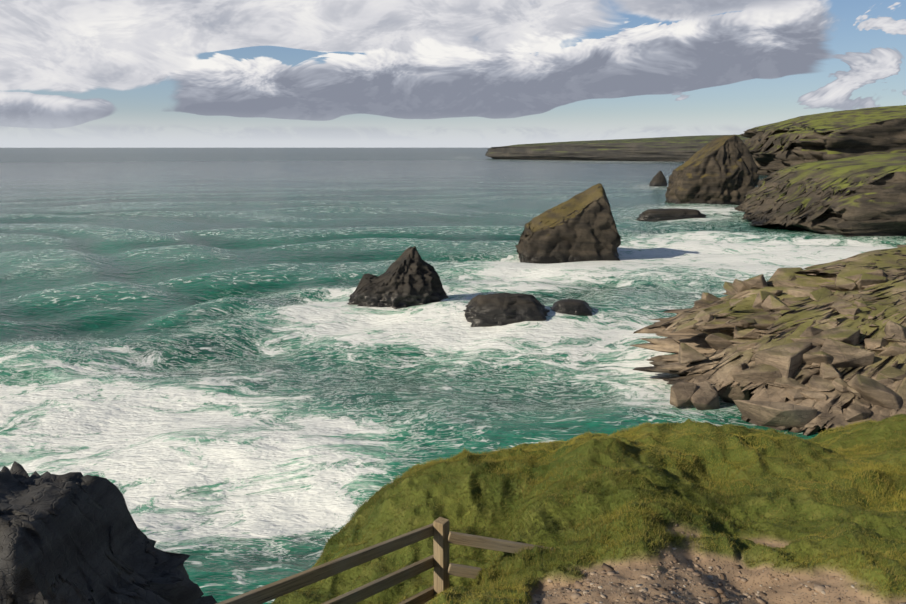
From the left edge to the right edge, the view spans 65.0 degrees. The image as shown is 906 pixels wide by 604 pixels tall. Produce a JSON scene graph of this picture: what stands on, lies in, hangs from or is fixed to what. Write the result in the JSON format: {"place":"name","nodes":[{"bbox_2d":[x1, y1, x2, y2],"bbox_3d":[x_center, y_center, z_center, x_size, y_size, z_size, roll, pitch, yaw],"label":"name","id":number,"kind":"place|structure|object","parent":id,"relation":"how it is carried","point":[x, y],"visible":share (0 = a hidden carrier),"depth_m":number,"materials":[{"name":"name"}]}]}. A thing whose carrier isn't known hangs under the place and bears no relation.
{"place":"outdoors","nodes":[
{"label":"outdoors","id":0,"kind":"place"},
{"bbox_2d":[0,461,216,603],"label":"outcrop","id":1,"kind":"object","parent":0,"point":[73,538],"visible":1,"depth_m":33.60,"materials":[{"name":"black stone"}]},
{"bbox_2d":[0,148,905,603],"bbox_3d":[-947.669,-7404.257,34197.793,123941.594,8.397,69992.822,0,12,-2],"label":"sea","id":2,"kind":"structure","parent":0,"point":[218,378],"depth_m":209.60,"materials":[{"name":"liquid"}]},
{"bbox_2d":[347,246,448,308],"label":"rock","id":3,"kind":"object","parent":2,"relation":"in","point":[409,277],"visible":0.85,"depth_m":227.99,"materials":[{"name":"grey stone"}]},
{"bbox_2d":[463,293,549,326],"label":"rock","id":4,"kind":"object","parent":2,"relation":"in","point":[495,309],"visible":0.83,"depth_m":208.27,"materials":[{"name":"grey stone"}]},
{"bbox_2d":[515,183,621,263],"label":"stack","id":5,"kind":"object","parent":2,"relation":"in","point":[580,227],"visible":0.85,"depth_m":319.91,"materials":[{"name":"brown stone"}]},
{"bbox_2d":[551,299,592,315],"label":"rock","id":6,"kind":"object","parent":2,"relation":"in","point":[576,307],"visible":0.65,"depth_m":214.59,"materials":[{"name":"grey stone"}]},
{"bbox_2d":[649,171,667,185],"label":"rock","id":7,"kind":"object","parent":2,"relation":"in","point":[658,179],"visible":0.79,"depth_m":927.72,"materials":[{"name":"grey stone"}]},
{"bbox_2d":[635,208,706,221],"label":"reef rock","id":8,"kind":"object","parent":2,"relation":"in","point":[655,215],"visible":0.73,"depth_m":499.15,"materials":[{"name":"grey stone"}]},
{"bbox_2d":[665,135,758,204],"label":"stack","id":9,"kind":"object","parent":2,"relation":"in","point":[723,169],"visible":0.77,"depth_m":627.97,"materials":[{"name":"brown stone"}]},
{"bbox_2d":[0,0,905,147],"label":"sky","id":10,"kind":"structure","parent":0,"point":[74,73],"materials":[{"name":"white"}]},
{"bbox_2d":[271,414,905,603],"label":"grassy hillside","id":11,"kind":"structure","parent":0,"point":[826,504],"depth_m":8.04,"materials":[{"name":"green plant"}]},
{"bbox_2d":[216,517,552,603],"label":"fence","id":12,"kind":"object","parent":11,"relation":"on","point":[437,529],"visible":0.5,"depth_m":6.47,"materials":[{"name":"brown wood"}]},
{"bbox_2d":[533,524,905,603],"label":"path stones","id":13,"kind":"object","parent":11,"relation":"on","point":[713,593],"visible":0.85,"depth_m":5.82,"materials":[{"name":"beige gravel"}]},
{"bbox_2d":[485,135,748,161],"bbox_3d":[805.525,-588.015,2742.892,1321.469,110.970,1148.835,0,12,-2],"label":"headland","id":14,"kind":"structure","parent":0,"point":[677,149],"depth_m":2669.22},
{"bbox_2d":[630,245,905,435],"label":"headland","id":15,"kind":"structure","parent":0,"point":[887,299],"depth_m":147.60,"materials":[{"name":"brown stone"}]},
{"bbox_2d":[670,381,696,406],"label":"boulder","id":16,"kind":"object","parent":15,"relation":"on","point":[681,393],"visible":0.83,"depth_m":135.15,"materials":[{"name":"brown stone"}]},
{"bbox_2d":[671,338,706,363],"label":"boulder","id":17,"kind":"object","parent":15,"relation":"on","point":[687,354],"visible":1,"depth_m":145.21,"materials":[{"name":"brown stone"}]},
{"bbox_2d":[681,376,696,382],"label":"rock","id":18,"kind":"object","parent":15,"relation":"on","point":[687,379],"visible":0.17,"depth_m":148.59,"materials":[{"name":"stone"}]},
{"bbox_2d":[694,299,714,308],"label":"rock","id":19,"kind":"object","parent":15,"relation":"on","point":[700,303],"visible":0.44,"depth_m":177.55,"materials":[{"name":"brown stone"}]},
{"bbox_2d":[691,381,719,409],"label":"boulder","id":20,"kind":"object","parent":15,"relation":"on","point":[705,396],"visible":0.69,"depth_m":134.85,"materials":[{"name":"brown stone"}]},
{"bbox_2d":[694,310,720,334],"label":"boulder","id":21,"kind":"object","parent":15,"relation":"on","point":[706,317],"visible":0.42,"depth_m":155.76,"materials":[{"name":"beige stone"}]},
{"bbox_2d":[701,292,720,300],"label":"rock","id":22,"kind":"object","parent":15,"relation":"on","point":[706,296],"visible":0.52,"depth_m":178.96,"materials":[{"name":"brown stone"}]},
{"bbox_2d":[705,333,734,350],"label":"boulder","id":23,"kind":"object","parent":15,"relation":"on","point":[716,341],"visible":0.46,"depth_m":152.33,"materials":[{"name":"brown stone"}]},
{"bbox_2d":[723,282,737,294],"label":"rock","id":24,"kind":"object","parent":15,"relation":"on","point":[729,288],"visible":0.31,"depth_m":185.13,"materials":[{"name":"brown stone"}]},
{"bbox_2d":[718,383,749,402],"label":"boulder","id":25,"kind":"object","parent":15,"relation":"on","point":[727,394],"visible":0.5,"depth_m":138.70,"materials":[{"name":"brown stone"}]},
{"bbox_2d":[729,298,743,305],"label":"boulder","id":26,"kind":"object","parent":15,"relation":"on","point":[734,301],"visible":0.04,"depth_m":165.51,"materials":[{"name":"brown stone"}]},
{"bbox_2d":[728,363,745,377],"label":"rock","id":27,"kind":"object","parent":15,"relation":"on","point":[737,368],"visible":0.65,"depth_m":137.61,"materials":[{"name":"brown stone"}]},
{"bbox_2d":[732,279,747,292],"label":"rock","id":28,"kind":"object","parent":15,"relation":"on","point":[738,286],"visible":0.42,"depth_m":173.03,"materials":[{"name":"brown stone"}]},
{"bbox_2d":[739,318,754,327],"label":"rock","id":29,"kind":"object","parent":15,"relation":"on","point":[747,322],"visible":0.83,"depth_m":148.64,"materials":[{"name":"brown stone"}]},
{"bbox_2d":[734,326,760,338],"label":"rock","id":30,"kind":"object","parent":15,"relation":"on","point":[746,333],"visible":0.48,"depth_m":149.71,"materials":[{"name":"brown stone"}]},
{"bbox_2d":[741,274,767,289],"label":"boulder","id":31,"kind":"object","parent":15,"relation":"on","point":[757,282],"visible":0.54,"depth_m":168.74,"materials":[{"name":"brown stone"}]},
{"bbox_2d":[732,364,781,386],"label":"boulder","id":32,"kind":"object","parent":15,"relation":"on","point":[761,373],"visible":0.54,"depth_m":134.44,"materials":[{"name":"brown stone"}]},
{"bbox_2d":[752,291,776,308],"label":"rock","id":33,"kind":"object","parent":15,"relation":"on","point":[761,296],"visible":0.67,"depth_m":155.79,"materials":[{"name":"brown stone"}]},
{"bbox_2d":[765,382,782,387],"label":"rock","id":34,"kind":"object","parent":15,"relation":"on","point":[773,384],"visible":0.62,"depth_m":132.27,"materials":[{"name":"brown stone"}]},
{"bbox_2d":[733,400,816,429],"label":"rock","id":35,"kind":"object","parent":15,"relation":"on","point":[771,414],"visible":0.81,"depth_m":123.80,"materials":[{"name":"stone"}]},
{"bbox_2d":[767,290,782,295],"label":"rock","id":36,"kind":"object","parent":15,"relation":"on","point":[776,292],"visible":0.44,"depth_m":158.27,"materials":[{"name":"brown stone"}]},
{"bbox_2d":[761,295,790,311],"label":"rock","id":37,"kind":"object","parent":15,"relation":"on","point":[770,302],"visible":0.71,"depth_m":150.42,"materials":[{"name":"brown stone"}]},
{"bbox_2d":[755,342,812,377],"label":"rock","id":38,"kind":"object","parent":15,"relation":"on","point":[785,360],"visible":0.58,"depth_m":133.92,"materials":[{"name":"brown stone"}]},
{"bbox_2d":[768,267,806,285],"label":"boulder","id":39,"kind":"object","parent":15,"relation":"on","point":[783,274],"visible":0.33,"depth_m":170.66,"materials":[{"name":"brown stone"}]},
{"bbox_2d":[774,376,809,389],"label":"rock","id":40,"kind":"object","parent":15,"relation":"on","point":[788,383],"visible":0.46,"depth_m":131.25,"materials":[{"name":"brown stone"}]},
{"bbox_2d":[786,388,804,400],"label":"rock","id":41,"kind":"object","parent":15,"relation":"on","point":[794,394],"visible":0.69,"depth_m":128.89,"materials":[{"name":"brown stone"}]},
{"bbox_2d":[788,289,814,296],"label":"rock","id":42,"kind":"object","parent":15,"relation":"on","point":[800,292],"visible":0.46,"depth_m":158.21,"materials":[{"name":"brown stone"}]},
{"bbox_2d":[799,326,823,336],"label":"rock","id":43,"kind":"object","parent":15,"relation":"on","point":[809,331],"visible":0.27,"depth_m":138.33,"materials":[{"name":"brown stone"}]},
{"bbox_2d":[800,391,826,400],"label":"rock","id":44,"kind":"object","parent":15,"relation":"on","point":[812,395],"visible":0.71,"depth_m":127.09,"materials":[{"name":"brown stone"}]},
{"bbox_2d":[802,345,835,367],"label":"rock","id":45,"kind":"object","parent":15,"relation":"on","point":[814,354],"visible":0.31,"depth_m":132.37,"materials":[{"name":"brown stone"}]},
{"bbox_2d":[809,375,834,391],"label":"rock","id":46,"kind":"object","parent":15,"relation":"on","point":[818,383],"visible":0.75,"depth_m":128.87,"materials":[{"name":"brown stone"}]},
{"bbox_2d":[810,287,833,301],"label":"rock","id":47,"kind":"object","parent":15,"relation":"on","point":[818,295],"visible":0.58,"depth_m":151.32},
{"bbox_2d":[790,326,859,346],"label":"rock","id":48,"kind":"object","parent":15,"relation":"on","point":[847,335],"visible":0.62,"depth_m":136.00,"materials":[{"name":"brown stone"}]},
{"bbox_2d":[818,413,836,419],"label":"rock","id":49,"kind":"object","parent":15,"relation":"on","point":[827,416],"visible":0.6,"depth_m":122.89,"materials":[{"name":"stone"}]},
{"bbox_2d":[819,362,841,379],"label":"rock","id":50,"kind":"object","parent":15,"relation":"on","point":[829,371],"visible":0.69,"depth_m":130.08,"materials":[{"name":"brown stone"}]},
{"bbox_2d":[828,319,837,324],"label":"rock","id":51,"kind":"object","parent":15,"relation":"on","point":[832,321],"visible":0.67,"depth_m":141.57,"materials":[{"name":"beige stone"}]},
{"bbox_2d":[833,406,842,413],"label":"rock","id":52,"kind":"object","parent":15,"relation":"on","point":[837,410],"visible":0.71,"depth_m":122.86,"materials":[{"name":"brown stone"}]},
{"bbox_2d":[834,290,844,296],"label":"rock","id":53,"kind":"object","parent":15,"relation":"on","point":[839,293],"visible":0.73,"depth_m":151.23,"materials":[{"name":"brown stone"}]},
{"bbox_2d":[832,377,848,392],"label":"rock","id":54,"kind":"object","parent":15,"relation":"on","point":[839,384],"visible":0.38,"depth_m":127.18,"materials":[{"name":"brown stone"}]},
{"bbox_2d":[807,338,874,367],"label":"rock","id":55,"kind":"object","parent":15,"relation":"on","point":[844,355],"visible":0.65,"depth_m":131.33,"materials":[{"name":"brown stone"}]},
{"bbox_2d":[830,298,851,313],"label":"rock","id":56,"kind":"object","parent":15,"relation":"on","point":[837,305],"visible":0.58,"depth_m":144.72,"materials":[{"name":"beige stone"}]},
{"bbox_2d":[835,276,855,289],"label":"rock","id":57,"kind":"object","parent":15,"relation":"on","point":[845,283],"visible":1,"depth_m":154.77,"materials":[{"name":"brown stone"}]},
{"bbox_2d":[840,307,857,314],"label":"rock","id":58,"kind":"object","parent":15,"relation":"on","point":[849,310],"visible":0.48,"depth_m":143.19,"materials":[{"name":"beige stone"}]},
{"bbox_2d":[845,314,858,319],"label":"rock","id":59,"kind":"object","parent":15,"relation":"on","point":[852,317],"visible":0.92,"depth_m":141.63,"materials":[{"name":"beige stone"}]},
{"bbox_2d":[847,386,861,397],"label":"rock","id":60,"kind":"object","parent":15,"relation":"on","point":[855,392],"visible":0.58,"depth_m":124.93,"materials":[{"name":"brown stone"}]},
{"bbox_2d":[845,403,870,420],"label":"rock","id":61,"kind":"object","parent":15,"relation":"on","point":[856,412],"visible":0.83,"depth_m":120.09,"materials":[{"name":"brown stone"}]},
{"bbox_2d":[854,300,866,306],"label":"rock","id":62,"kind":"object","parent":15,"relation":"on","point":[860,303],"visible":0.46,"depth_m":145.11,"materials":[{"name":"beige stone"}]},
{"bbox_2d":[837,268,885,280],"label":"rock","id":63,"kind":"object","parent":15,"relation":"on","point":[854,274],"visible":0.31,"depth_m":156.04,"materials":[{"name":"stone"}]},
{"bbox_2d":[853,399,870,408],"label":"rock","id":64,"kind":"object","parent":15,"relation":"on","point":[864,403],"visible":0.58,"depth_m":122.74,"materials":[{"name":"brown stone"}]},
{"bbox_2d":[854,273,887,290],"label":"rock","id":65,"kind":"object","parent":15,"relation":"on","point":[866,279],"visible":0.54,"depth_m":153.48,"materials":[{"name":"brown stone"}]},
{"bbox_2d":[868,314,875,319],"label":"rock","id":66,"kind":"object","parent":15,"relation":"on","point":[871,316],"visible":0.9,"depth_m":140.33,"materials":[{"name":"beige stone"}]},
{"bbox_2d":[868,322,878,326],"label":"rock","id":67,"kind":"object","parent":15,"relation":"on","point":[872,325],"visible":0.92,"depth_m":138.12,"materials":[{"name":"beige stone"}]},
{"bbox_2d":[847,374,901,410],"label":"rock","id":68,"kind":"object","parent":15,"relation":"on","point":[872,391],"visible":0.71,"depth_m":121.27,"materials":[{"name":"brown stone"}]},
{"bbox_2d":[864,337,888,350],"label":"rock","id":69,"kind":"object","parent":15,"relation":"on","point":[879,342],"visible":0.56,"depth_m":134.17,"materials":[{"name":"brown stone"}]},
{"bbox_2d":[868,344,887,351],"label":"rock","id":70,"kind":"object","parent":15,"relation":"on","point":[879,349],"visible":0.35,"depth_m":133.69,"materials":[{"name":"brown stone"}]},
{"bbox_2d":[876,369,894,384],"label":"rock","id":71,"kind":"object","parent":15,"relation":"on","point":[882,379],"visible":0.52,"depth_m":126.11,"materials":[{"name":"brown stone"}]},
{"bbox_2d":[883,333,894,338],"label":"rock","id":72,"kind":"object","parent":15,"relation":"on","point":[887,337],"visible":0.25,"depth_m":133.47,"materials":[{"name":"brown stone"}]},
{"bbox_2d":[876,330,904,342],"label":"rock","id":73,"kind":"object","parent":15,"relation":"on","point":[881,333],"visible":0.44,"depth_m":134.28,"materials":[{"name":"brown stone"}]},
{"bbox_2d":[878,342,905,355],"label":"rock","id":74,"kind":"object","parent":15,"relation":"on","point":[895,349],"visible":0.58,"depth_m":131.61,"materials":[{"name":"brown stone"}]},
{"bbox_2d":[879,366,905,379],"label":"rock","id":75,"kind":"object","parent":15,"relation":"on","point":[894,373],"visible":0.73,"depth_m":126.88,"materials":[{"name":"brown stone"}]},
{"bbox_2d":[884,320,905,340],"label":"rock","id":76,"kind":"object","parent":15,"relation":"on","point":[896,329],"visible":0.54,"depth_m":133.17,"materials":[{"name":"brown stone"}]},
{"bbox_2d":[889,339,905,346],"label":"rock","id":77,"kind":"object","parent":15,"relation":"on","point":[900,343],"visible":0.1,"depth_m":132.29,"materials":[{"name":"brown stone"}]},
{"bbox_2d":[734,153,905,236],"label":"cliff","id":78,"kind":"structure","parent":0,"point":[859,195],"depth_m":425.31,"materials":[{"name":"brown stone"}]},
{"bbox_2d":[740,105,905,174],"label":"cliff","id":79,"kind":"structure","parent":0,"point":[772,147],"depth_m":1160.99,"materials":[{"name":"brown stone"}]}
]}

